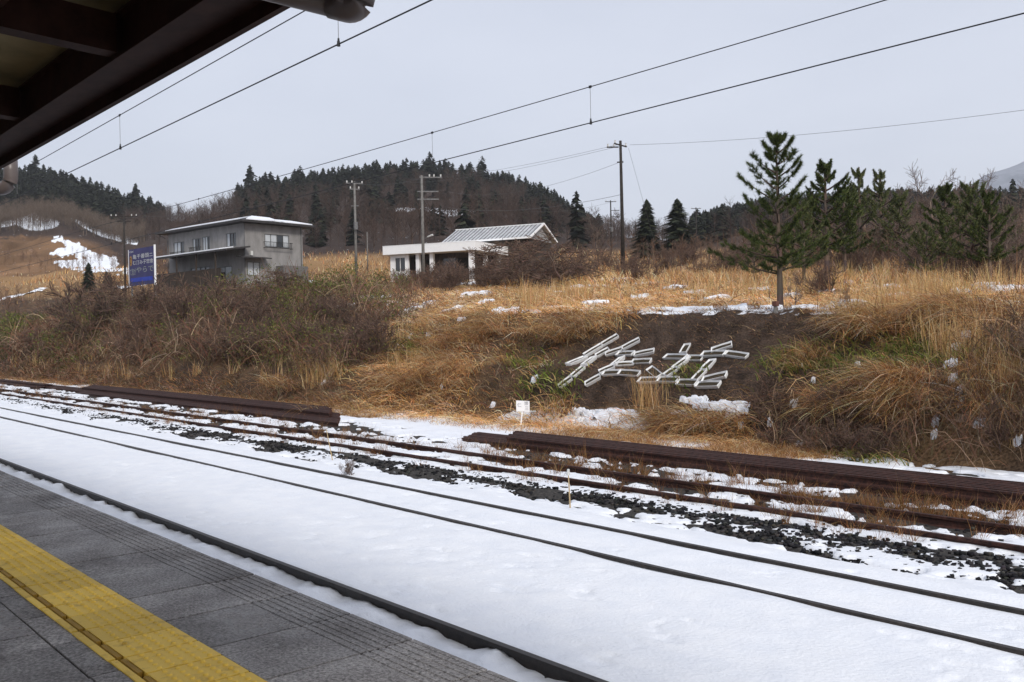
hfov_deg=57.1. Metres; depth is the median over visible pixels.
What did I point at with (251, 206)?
power line
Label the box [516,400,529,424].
track sign
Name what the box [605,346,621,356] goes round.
planter
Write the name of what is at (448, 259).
glazed door
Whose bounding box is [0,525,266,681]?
tactile paving
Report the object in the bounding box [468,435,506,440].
rusty rail
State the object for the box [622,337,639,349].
planter
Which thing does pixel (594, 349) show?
planter
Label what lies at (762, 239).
pine tree
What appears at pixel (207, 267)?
window
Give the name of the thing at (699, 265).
bare shrub
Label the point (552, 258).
bare tree
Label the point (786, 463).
rusty rail
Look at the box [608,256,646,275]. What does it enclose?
bare shrub
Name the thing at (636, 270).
bare shrub
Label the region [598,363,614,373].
planter
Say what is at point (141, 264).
billboard
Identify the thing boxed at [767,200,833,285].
pine tree
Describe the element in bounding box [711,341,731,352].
planter
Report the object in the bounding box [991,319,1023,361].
bare shrub
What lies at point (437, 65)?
sky
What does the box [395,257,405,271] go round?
window
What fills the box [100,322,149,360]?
bare shrub
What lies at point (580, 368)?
planter
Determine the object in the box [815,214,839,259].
bare tree
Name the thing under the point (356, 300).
bare shrub
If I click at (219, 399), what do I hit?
rusty rail
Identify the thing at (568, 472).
marker stake
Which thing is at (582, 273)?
bare shrub
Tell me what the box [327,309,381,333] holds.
bare shrub
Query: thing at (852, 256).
bare shrub
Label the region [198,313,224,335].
bare shrub
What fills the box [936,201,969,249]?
bare tree
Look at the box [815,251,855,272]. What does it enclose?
bare shrub
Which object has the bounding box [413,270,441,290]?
bare shrub
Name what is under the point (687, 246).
bare shrub
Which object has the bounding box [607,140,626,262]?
utility pole
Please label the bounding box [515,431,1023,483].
rusty rail
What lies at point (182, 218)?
bare wood
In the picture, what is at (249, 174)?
cedar tree
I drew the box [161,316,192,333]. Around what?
bare shrub
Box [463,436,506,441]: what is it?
rusty rail
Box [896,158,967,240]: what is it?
bare tree
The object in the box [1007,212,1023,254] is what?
bare tree
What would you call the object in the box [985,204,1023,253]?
pine tree
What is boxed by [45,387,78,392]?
rusty rail
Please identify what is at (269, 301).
bare shrub
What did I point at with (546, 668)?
railway track
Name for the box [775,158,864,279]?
pine tree
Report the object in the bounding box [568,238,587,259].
bare tree
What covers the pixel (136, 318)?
bare shrub
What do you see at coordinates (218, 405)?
rusty rail
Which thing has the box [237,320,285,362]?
bare shrub
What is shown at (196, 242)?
window
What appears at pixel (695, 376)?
planter
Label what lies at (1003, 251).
bare shrub
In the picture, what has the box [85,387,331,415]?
rusty rail
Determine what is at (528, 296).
tall reeds
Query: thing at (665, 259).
bare shrub
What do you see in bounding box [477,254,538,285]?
bare shrub
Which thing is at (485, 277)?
bare shrub
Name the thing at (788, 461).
rusty rail
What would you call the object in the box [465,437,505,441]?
rusty rail
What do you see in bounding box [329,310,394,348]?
bare shrub
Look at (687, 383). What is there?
planter
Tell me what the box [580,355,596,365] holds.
planter
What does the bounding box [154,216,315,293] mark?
two storey house
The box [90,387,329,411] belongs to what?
rusty rail
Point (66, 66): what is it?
station canopy
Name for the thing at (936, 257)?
bare shrub
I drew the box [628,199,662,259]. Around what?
conifer
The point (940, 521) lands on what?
railway track
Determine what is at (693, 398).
snow
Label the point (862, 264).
bare shrub
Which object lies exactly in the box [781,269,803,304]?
bare tree
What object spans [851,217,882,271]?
bare tree
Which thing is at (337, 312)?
bare shrub
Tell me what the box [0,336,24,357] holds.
bare shrub
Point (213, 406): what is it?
rusty rail
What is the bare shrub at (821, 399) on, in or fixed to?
on the ground at (600, 391)
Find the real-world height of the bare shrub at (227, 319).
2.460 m
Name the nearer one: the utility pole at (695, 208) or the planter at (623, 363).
the planter at (623, 363)
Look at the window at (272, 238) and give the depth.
90.79 m
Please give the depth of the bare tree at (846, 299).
25.00 m
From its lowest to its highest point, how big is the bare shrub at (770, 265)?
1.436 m
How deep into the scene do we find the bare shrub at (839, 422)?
19.03 m
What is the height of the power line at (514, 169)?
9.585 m
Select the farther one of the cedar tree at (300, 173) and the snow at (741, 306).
the cedar tree at (300, 173)
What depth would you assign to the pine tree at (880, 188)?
53.81 m
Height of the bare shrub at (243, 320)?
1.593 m
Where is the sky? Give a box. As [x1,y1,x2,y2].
[2,0,1023,239]
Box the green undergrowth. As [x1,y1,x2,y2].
[40,308,1023,465]
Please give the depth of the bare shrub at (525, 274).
64.41 m
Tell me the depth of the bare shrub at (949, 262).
39.95 m
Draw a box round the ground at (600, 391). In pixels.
[0,183,1023,476]
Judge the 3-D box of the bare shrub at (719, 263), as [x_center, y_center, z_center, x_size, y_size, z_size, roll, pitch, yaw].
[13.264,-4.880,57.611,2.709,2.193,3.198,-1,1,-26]
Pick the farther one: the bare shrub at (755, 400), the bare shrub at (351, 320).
the bare shrub at (351, 320)
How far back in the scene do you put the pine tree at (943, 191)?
39.85 m
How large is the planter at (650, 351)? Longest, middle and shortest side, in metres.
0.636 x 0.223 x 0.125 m
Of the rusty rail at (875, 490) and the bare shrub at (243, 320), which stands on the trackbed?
the rusty rail at (875, 490)
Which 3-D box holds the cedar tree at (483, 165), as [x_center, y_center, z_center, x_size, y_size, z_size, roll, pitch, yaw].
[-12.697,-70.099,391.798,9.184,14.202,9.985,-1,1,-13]
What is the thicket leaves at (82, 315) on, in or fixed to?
on the ground at (600, 391)
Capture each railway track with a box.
[0,389,1023,552]
[0,407,1023,655]
[0,458,608,681]
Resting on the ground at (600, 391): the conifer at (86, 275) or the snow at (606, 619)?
the conifer at (86, 275)
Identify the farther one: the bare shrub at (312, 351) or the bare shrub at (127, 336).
the bare shrub at (127, 336)
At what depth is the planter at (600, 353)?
29.25 m
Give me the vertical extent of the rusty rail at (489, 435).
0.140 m
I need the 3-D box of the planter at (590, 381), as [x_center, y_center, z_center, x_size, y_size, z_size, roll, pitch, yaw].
[2.340,1.140,27.135,0.518,0.125,0.223,-30,23,15]
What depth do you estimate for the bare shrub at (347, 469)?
16.91 m
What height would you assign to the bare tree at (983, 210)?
4.983 m
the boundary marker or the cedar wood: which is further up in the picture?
the cedar wood
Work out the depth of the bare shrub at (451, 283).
62.47 m
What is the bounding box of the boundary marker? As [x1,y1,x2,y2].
[772,301,778,312]
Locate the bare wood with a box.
[116,166,1023,251]
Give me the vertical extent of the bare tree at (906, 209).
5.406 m
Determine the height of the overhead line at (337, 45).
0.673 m
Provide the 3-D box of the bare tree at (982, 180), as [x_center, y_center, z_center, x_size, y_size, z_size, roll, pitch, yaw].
[25.237,-6.355,50.087,3.740,5.748,4.569,-1,1,22]
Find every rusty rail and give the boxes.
[0,380,43,386]
[2,383,39,389]
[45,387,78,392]
[77,392,339,426]
[79,391,336,420]
[81,387,329,416]
[83,391,339,421]
[83,392,338,424]
[84,390,337,418]
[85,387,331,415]
[86,386,331,414]
[87,391,339,419]
[88,386,331,410]
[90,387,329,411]
[91,385,331,411]
[92,386,329,409]
[95,385,328,407]
[97,386,330,409]
[98,385,327,406]
[461,438,1023,509]
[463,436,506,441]
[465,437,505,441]
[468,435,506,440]
[471,434,505,438]
[472,433,505,437]
[474,432,507,436]
[505,437,1023,503]
[508,434,1023,489]
[508,436,1023,492]
[510,435,1023,490]
[513,432,1023,484]
[513,433,1023,487]
[514,432,1023,485]
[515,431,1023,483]
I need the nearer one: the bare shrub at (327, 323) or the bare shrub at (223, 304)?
the bare shrub at (327, 323)
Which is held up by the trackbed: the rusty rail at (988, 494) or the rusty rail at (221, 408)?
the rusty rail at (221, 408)
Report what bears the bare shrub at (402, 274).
on the ground at (600, 391)
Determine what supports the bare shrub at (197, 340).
on the ground at (600, 391)
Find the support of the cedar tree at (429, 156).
on the ground at (600, 391)
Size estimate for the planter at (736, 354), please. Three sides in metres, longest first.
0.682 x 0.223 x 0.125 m
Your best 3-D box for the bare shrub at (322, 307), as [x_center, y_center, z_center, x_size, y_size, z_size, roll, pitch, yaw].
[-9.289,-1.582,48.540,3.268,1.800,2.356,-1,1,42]
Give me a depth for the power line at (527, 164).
95.36 m
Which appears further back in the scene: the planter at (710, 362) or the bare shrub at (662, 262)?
the bare shrub at (662, 262)
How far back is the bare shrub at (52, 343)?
66.92 m
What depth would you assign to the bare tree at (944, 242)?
40.39 m
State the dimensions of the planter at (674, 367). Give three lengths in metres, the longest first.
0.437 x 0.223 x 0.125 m
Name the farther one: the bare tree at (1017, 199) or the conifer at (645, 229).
the conifer at (645, 229)
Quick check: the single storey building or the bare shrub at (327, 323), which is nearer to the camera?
the bare shrub at (327, 323)
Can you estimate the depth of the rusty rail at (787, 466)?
15.95 m
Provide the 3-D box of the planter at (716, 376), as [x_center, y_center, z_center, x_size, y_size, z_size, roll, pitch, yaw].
[5.153,0.932,23.893,0.718,0.125,0.223,-17,27,42]
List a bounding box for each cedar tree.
[26,155,41,181]
[130,183,141,200]
[243,165,257,185]
[295,165,305,178]
[422,151,432,174]
[474,156,488,180]
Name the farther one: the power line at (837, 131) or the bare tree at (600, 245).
the bare tree at (600, 245)
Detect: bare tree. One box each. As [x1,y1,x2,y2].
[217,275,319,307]
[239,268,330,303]
[463,238,595,288]
[492,240,612,287]
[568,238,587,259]
[581,213,615,261]
[640,241,661,263]
[666,252,681,273]
[700,239,714,263]
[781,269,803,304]
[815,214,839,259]
[836,277,856,305]
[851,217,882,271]
[852,191,882,241]
[871,192,921,263]
[872,187,929,255]
[881,214,939,275]
[885,181,939,244]
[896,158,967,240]
[918,215,969,272]
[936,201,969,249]
[938,188,1013,271]
[940,177,974,241]
[949,168,1021,261]
[976,190,1023,258]
[991,225,1023,281]
[1007,182,1023,250]
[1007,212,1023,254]
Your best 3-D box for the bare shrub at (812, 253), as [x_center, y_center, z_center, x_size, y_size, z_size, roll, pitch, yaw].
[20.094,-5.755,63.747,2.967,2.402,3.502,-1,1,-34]
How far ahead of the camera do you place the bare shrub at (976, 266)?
34.22 m
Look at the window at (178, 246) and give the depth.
95.59 m
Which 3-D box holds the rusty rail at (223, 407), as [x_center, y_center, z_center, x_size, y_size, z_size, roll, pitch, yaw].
[-13.330,2.504,37.567,0.124,0.140,25.000,-2,1,-41]
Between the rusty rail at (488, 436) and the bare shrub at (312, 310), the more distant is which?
the bare shrub at (312, 310)
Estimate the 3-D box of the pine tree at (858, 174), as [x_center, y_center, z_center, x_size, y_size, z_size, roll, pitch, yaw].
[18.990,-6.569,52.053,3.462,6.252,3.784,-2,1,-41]
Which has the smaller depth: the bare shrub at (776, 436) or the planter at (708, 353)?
the bare shrub at (776, 436)
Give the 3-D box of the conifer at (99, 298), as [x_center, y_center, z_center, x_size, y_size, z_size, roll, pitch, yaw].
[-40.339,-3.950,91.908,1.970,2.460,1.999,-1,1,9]
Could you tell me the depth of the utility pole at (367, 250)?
134.81 m
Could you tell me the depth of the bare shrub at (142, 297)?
65.44 m
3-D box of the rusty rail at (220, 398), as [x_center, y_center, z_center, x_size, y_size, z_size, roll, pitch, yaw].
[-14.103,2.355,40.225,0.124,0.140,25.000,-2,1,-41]
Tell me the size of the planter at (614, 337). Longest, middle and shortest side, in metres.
0.589 x 0.223 x 0.125 m
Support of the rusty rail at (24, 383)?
on the rusty rail
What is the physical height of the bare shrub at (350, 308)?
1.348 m
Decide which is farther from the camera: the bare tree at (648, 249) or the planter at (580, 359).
the bare tree at (648, 249)
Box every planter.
[558,375,572,387]
[565,356,587,365]
[570,365,585,377]
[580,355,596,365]
[582,343,603,355]
[584,373,600,386]
[595,347,609,357]
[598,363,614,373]
[601,333,618,346]
[601,369,619,376]
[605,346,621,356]
[611,355,624,365]
[615,350,634,356]
[616,360,633,366]
[617,369,640,376]
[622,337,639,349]
[630,358,651,364]
[633,348,654,357]
[636,376,658,383]
[646,365,662,376]
[656,376,679,383]
[662,353,687,359]
[662,365,678,375]
[671,356,690,367]
[675,378,698,386]
[679,343,690,353]
[686,355,703,361]
[691,368,706,379]
[694,380,721,388]
[700,350,726,357]
[701,358,715,370]
[701,370,727,382]
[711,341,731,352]
[723,350,748,358]
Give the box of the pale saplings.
[0,192,147,244]
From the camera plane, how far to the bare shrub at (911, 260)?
45.50 m
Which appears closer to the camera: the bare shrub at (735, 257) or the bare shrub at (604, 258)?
the bare shrub at (735, 257)
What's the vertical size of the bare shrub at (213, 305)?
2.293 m
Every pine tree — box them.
[706,130,830,306]
[735,242,776,279]
[745,219,774,259]
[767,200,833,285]
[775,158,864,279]
[818,185,873,276]
[824,167,891,269]
[852,168,908,268]
[863,189,925,268]
[899,181,969,272]
[899,222,956,277]
[930,180,1001,282]
[964,189,1023,281]
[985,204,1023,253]
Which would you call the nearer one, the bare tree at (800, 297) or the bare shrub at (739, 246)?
the bare tree at (800, 297)
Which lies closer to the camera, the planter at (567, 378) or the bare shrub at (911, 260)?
the planter at (567, 378)
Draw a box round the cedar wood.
[0,157,1023,247]
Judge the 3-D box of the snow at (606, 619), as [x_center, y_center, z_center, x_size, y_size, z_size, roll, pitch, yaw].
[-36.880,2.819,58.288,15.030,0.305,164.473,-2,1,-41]
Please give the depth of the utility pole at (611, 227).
149.76 m
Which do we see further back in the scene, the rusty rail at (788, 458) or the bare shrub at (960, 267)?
the bare shrub at (960, 267)
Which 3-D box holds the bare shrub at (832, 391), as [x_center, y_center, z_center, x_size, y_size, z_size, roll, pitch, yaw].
[7.015,1.312,19.999,2.009,1.148,1.579,-1,1,30]
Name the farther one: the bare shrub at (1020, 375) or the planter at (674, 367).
the planter at (674, 367)
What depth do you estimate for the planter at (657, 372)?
25.76 m
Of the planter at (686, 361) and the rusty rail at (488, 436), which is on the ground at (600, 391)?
the planter at (686, 361)
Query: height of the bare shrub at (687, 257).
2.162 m
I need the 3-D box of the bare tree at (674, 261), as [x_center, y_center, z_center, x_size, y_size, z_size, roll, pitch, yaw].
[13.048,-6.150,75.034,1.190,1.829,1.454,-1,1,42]
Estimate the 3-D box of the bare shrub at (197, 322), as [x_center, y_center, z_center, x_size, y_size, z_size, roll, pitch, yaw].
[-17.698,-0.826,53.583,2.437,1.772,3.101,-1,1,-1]
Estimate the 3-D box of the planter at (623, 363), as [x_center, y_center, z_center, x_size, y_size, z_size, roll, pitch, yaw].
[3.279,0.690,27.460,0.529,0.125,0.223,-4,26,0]
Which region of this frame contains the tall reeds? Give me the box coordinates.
[0,254,1023,447]
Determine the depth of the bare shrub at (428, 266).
72.97 m
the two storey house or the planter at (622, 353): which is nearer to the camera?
the planter at (622, 353)
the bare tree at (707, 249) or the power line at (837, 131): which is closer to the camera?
the power line at (837, 131)
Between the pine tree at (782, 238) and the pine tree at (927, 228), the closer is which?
the pine tree at (782, 238)
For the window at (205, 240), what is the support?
in the two storey house
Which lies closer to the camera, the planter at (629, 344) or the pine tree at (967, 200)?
the planter at (629, 344)
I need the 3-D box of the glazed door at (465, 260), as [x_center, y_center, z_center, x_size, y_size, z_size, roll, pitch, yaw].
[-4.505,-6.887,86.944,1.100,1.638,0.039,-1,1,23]
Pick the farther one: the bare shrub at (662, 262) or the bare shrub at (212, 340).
the bare shrub at (662, 262)
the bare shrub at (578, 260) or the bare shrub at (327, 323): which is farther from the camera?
the bare shrub at (578, 260)
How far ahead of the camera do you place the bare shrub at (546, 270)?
61.12 m
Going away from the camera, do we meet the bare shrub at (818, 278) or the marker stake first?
the marker stake
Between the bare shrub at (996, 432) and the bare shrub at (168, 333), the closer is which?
the bare shrub at (996, 432)
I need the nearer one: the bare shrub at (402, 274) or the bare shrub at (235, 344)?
the bare shrub at (235, 344)
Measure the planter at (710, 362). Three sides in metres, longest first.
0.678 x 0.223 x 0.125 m
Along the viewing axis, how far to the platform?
5.22 m
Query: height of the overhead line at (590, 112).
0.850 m
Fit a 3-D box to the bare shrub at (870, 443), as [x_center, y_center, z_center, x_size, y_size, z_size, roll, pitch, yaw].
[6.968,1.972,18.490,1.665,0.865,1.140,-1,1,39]
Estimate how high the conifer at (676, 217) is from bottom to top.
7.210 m
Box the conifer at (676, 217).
[656,199,698,259]
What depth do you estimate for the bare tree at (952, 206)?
70.35 m
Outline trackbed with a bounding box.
[0,386,1023,593]
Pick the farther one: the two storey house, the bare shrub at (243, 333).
the two storey house
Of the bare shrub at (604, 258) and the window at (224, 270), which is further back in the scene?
the window at (224, 270)
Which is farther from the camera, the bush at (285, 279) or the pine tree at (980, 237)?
the bush at (285, 279)
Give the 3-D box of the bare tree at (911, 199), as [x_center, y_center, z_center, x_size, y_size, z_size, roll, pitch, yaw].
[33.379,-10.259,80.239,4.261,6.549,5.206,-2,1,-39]
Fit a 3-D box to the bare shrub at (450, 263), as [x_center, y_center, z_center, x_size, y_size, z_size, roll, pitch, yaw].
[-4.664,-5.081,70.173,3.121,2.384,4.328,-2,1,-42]
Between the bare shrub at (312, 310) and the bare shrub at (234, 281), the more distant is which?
the bare shrub at (234, 281)
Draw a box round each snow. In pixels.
[0,379,1023,681]
[2,277,1023,446]
[631,303,849,312]
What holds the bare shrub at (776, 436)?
on the ground at (600, 391)
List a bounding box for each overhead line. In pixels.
[0,0,431,205]
[0,0,1023,271]
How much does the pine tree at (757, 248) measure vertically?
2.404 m
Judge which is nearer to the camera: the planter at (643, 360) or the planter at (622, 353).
the planter at (643, 360)
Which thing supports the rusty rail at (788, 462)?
on the rusty rail
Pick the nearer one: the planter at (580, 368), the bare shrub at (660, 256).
the planter at (580, 368)
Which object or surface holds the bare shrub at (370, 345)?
on the ground at (600, 391)
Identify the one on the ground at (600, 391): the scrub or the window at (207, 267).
the scrub
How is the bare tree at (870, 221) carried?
on the ground at (600, 391)
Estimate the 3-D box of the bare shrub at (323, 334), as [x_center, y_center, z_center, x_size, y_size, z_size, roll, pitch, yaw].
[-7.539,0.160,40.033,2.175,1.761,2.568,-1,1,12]
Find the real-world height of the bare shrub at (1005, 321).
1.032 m
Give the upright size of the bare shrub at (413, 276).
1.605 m
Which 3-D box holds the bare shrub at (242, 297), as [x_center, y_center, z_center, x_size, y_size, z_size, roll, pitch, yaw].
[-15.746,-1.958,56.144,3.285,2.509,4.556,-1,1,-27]
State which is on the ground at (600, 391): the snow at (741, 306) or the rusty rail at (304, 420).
the snow at (741, 306)
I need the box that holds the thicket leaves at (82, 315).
[0,254,424,378]
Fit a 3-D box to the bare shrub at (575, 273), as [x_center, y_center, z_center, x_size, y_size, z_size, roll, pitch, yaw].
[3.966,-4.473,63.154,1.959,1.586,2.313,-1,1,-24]
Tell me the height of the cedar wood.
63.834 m
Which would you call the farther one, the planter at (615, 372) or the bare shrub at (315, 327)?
the bare shrub at (315, 327)
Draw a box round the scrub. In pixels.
[0,205,1023,318]
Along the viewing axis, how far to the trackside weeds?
17.89 m
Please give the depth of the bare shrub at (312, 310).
48.46 m
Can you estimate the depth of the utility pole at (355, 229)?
89.80 m
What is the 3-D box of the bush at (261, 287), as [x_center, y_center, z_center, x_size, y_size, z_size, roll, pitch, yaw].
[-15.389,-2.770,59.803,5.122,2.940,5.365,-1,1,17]
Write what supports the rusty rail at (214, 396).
on the rusty rail
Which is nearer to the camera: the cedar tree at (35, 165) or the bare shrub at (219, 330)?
the bare shrub at (219, 330)
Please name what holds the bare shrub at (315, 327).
on the ground at (600, 391)
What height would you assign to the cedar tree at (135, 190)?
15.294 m
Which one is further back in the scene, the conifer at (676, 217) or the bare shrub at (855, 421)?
the conifer at (676, 217)
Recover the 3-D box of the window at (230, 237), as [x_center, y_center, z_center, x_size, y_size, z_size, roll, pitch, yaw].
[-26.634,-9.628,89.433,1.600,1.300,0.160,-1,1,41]
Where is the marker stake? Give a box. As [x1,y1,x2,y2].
[567,469,570,507]
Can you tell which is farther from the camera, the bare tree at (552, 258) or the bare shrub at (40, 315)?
the bare shrub at (40, 315)
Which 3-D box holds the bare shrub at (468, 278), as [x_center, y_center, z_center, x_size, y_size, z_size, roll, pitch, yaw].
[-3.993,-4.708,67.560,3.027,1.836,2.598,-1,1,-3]
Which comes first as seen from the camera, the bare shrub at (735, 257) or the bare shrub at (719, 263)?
the bare shrub at (719, 263)
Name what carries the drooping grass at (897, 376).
on the ground at (600, 391)
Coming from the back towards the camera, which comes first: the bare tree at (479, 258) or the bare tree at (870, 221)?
the bare tree at (870, 221)
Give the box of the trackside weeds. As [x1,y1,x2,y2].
[0,376,1023,541]
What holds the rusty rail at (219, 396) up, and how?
on the trackbed
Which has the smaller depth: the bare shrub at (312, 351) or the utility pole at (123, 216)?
the bare shrub at (312, 351)
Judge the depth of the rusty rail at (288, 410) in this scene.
35.38 m
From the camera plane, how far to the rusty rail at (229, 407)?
34.05 m
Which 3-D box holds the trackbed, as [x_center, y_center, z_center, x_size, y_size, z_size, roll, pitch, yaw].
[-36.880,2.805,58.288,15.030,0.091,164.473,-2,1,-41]
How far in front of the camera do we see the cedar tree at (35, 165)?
390.72 m
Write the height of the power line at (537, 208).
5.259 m
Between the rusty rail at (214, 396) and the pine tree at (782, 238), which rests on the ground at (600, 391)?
the pine tree at (782, 238)
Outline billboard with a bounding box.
[128,244,156,295]
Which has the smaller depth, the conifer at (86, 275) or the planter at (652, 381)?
the planter at (652, 381)
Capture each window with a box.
[174,241,183,256]
[190,266,209,270]
[192,238,200,251]
[202,236,209,249]
[218,266,231,283]
[226,232,235,246]
[247,261,259,275]
[265,234,288,247]
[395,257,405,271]
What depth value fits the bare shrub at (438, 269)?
66.67 m
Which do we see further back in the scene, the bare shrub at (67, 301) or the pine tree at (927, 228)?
the bare shrub at (67, 301)
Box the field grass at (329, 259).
[0,243,1021,315]
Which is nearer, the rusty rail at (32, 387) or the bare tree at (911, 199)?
the rusty rail at (32, 387)
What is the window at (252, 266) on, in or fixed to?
in the two storey house
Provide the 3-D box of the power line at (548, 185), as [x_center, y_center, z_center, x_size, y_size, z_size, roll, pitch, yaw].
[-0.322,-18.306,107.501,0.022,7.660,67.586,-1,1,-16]
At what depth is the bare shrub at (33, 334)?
71.53 m
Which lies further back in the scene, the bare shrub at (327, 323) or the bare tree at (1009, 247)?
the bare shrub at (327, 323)
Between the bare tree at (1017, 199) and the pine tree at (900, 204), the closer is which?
the pine tree at (900, 204)
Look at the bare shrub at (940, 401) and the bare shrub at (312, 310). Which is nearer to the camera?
the bare shrub at (940, 401)
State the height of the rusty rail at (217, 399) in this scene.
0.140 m
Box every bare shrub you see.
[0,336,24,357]
[17,326,52,357]
[27,310,61,321]
[28,268,146,337]
[36,335,76,354]
[93,267,197,314]
[99,327,130,353]
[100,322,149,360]
[110,304,173,334]
[111,326,162,361]
[146,281,211,328]
[158,271,258,313]
[159,326,197,351]
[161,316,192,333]
[179,312,220,335]
[185,333,220,361]
[196,293,248,322]
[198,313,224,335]
[202,313,248,354]
[202,328,253,362]
[206,289,255,321]
[217,328,256,363]
[219,294,302,338]
[220,287,271,322]
[220,288,295,319]
[224,326,270,351]
[225,315,273,329]
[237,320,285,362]
[271,314,329,359]
[285,317,350,355]
[300,334,371,369]
[302,300,342,323]
[303,326,360,362]
[310,293,355,321]
[313,318,344,331]
[319,304,360,325]
[324,293,365,326]
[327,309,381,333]
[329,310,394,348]
[330,313,406,366]
[337,458,354,476]
[339,289,385,312]
[389,267,416,284]
[402,268,426,289]
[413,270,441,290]
[415,262,462,277]
[420,262,470,291]
[427,260,461,287]
[431,257,466,283]
[437,264,474,285]
[464,260,511,286]
[467,256,515,284]
[472,268,507,287]
[475,230,611,285]
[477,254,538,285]
[506,264,540,285]
[534,257,585,283]
[555,250,600,271]
[560,265,583,280]
[572,264,594,278]
[588,248,620,268]
[606,251,649,270]
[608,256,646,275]
[619,253,664,281]
[647,251,680,269]
[651,245,676,260]
[652,255,680,272]
[663,245,701,267]
[668,238,705,259]
[682,258,723,273]
[708,246,748,273]
[714,250,755,269]
[718,240,750,259]
[728,373,803,422]
[752,259,776,274]
[753,418,803,447]
[786,413,866,453]
[788,245,823,264]
[789,260,844,296]
[794,378,887,430]
[796,386,859,429]
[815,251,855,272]
[823,422,909,459]
[827,398,882,433]
[835,249,881,267]
[840,401,925,444]
[852,259,874,270]
[890,239,939,274]
[910,378,980,420]
[913,237,969,266]
[927,240,978,277]
[929,255,1000,279]
[934,238,1023,282]
[955,393,1023,451]
[980,302,1023,349]
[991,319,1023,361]
[992,247,1023,277]
[1012,363,1023,394]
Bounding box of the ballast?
[2,394,1023,593]
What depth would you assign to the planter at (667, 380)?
25.07 m
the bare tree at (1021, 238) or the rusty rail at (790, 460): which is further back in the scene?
the bare tree at (1021, 238)
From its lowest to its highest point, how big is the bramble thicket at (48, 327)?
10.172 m
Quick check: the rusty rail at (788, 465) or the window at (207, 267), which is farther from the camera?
the window at (207, 267)
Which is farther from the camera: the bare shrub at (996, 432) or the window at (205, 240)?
the window at (205, 240)
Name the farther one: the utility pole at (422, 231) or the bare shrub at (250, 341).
the utility pole at (422, 231)
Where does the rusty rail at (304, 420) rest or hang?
on the trackbed
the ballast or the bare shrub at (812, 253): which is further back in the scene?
the bare shrub at (812, 253)
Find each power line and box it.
[154,184,355,216]
[410,148,609,182]
[427,146,609,178]
[452,163,616,194]
[454,195,617,210]
[636,110,1021,144]
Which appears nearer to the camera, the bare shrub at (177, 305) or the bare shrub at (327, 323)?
the bare shrub at (327, 323)
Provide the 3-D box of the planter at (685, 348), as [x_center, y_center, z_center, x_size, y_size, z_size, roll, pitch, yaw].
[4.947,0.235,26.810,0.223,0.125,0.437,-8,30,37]
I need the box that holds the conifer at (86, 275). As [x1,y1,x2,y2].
[79,262,96,294]
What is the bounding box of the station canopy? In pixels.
[0,0,374,194]
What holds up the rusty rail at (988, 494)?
on the rusty rail at (875, 490)
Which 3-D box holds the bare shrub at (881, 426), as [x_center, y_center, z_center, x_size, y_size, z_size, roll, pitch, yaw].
[7.383,1.686,18.994,1.334,1.012,1.949,-1,1,-33]
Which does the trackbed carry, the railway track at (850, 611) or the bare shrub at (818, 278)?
the railway track at (850, 611)
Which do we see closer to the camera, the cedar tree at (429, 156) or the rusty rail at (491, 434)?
the rusty rail at (491, 434)
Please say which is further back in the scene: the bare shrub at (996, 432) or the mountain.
the mountain
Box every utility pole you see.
[111,214,136,290]
[346,180,362,275]
[367,234,367,267]
[417,174,441,275]
[605,200,619,252]
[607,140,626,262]
[691,207,700,240]
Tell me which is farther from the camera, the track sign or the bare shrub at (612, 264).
the bare shrub at (612, 264)
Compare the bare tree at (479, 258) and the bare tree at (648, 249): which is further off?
the bare tree at (648, 249)
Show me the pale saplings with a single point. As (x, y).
(72, 212)
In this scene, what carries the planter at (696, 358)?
on the ground at (600, 391)
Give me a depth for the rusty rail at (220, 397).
37.05 m
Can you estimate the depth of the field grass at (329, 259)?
58.77 m
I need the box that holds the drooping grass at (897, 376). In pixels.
[243,273,1023,438]
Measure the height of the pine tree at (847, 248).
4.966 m
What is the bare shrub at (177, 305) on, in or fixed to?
on the ground at (600, 391)
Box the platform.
[0,470,516,681]
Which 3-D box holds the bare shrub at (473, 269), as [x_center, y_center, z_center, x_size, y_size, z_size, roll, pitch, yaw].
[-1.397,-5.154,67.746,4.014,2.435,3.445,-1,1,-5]
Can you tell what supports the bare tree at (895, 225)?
on the ground at (600, 391)
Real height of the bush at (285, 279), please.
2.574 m
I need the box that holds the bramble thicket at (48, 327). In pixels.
[0,256,1023,474]
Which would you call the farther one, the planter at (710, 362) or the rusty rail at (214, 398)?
the rusty rail at (214, 398)
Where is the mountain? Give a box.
[962,162,1023,191]
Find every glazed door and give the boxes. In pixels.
[442,258,455,267]
[458,257,468,269]
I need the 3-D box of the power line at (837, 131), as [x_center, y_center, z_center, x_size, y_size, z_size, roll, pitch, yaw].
[19.203,-14.253,63.500,0.022,2.970,30.222,-2,1,-40]
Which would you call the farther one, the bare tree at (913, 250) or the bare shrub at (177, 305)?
the bare shrub at (177, 305)
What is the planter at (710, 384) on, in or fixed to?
on the ground at (600, 391)
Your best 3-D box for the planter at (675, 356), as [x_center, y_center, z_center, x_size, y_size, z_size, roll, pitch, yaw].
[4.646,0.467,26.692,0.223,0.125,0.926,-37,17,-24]
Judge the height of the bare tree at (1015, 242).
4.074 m
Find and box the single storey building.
[382,223,557,281]
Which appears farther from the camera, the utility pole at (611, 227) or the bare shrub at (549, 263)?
the utility pole at (611, 227)
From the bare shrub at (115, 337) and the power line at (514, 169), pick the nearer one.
the bare shrub at (115, 337)

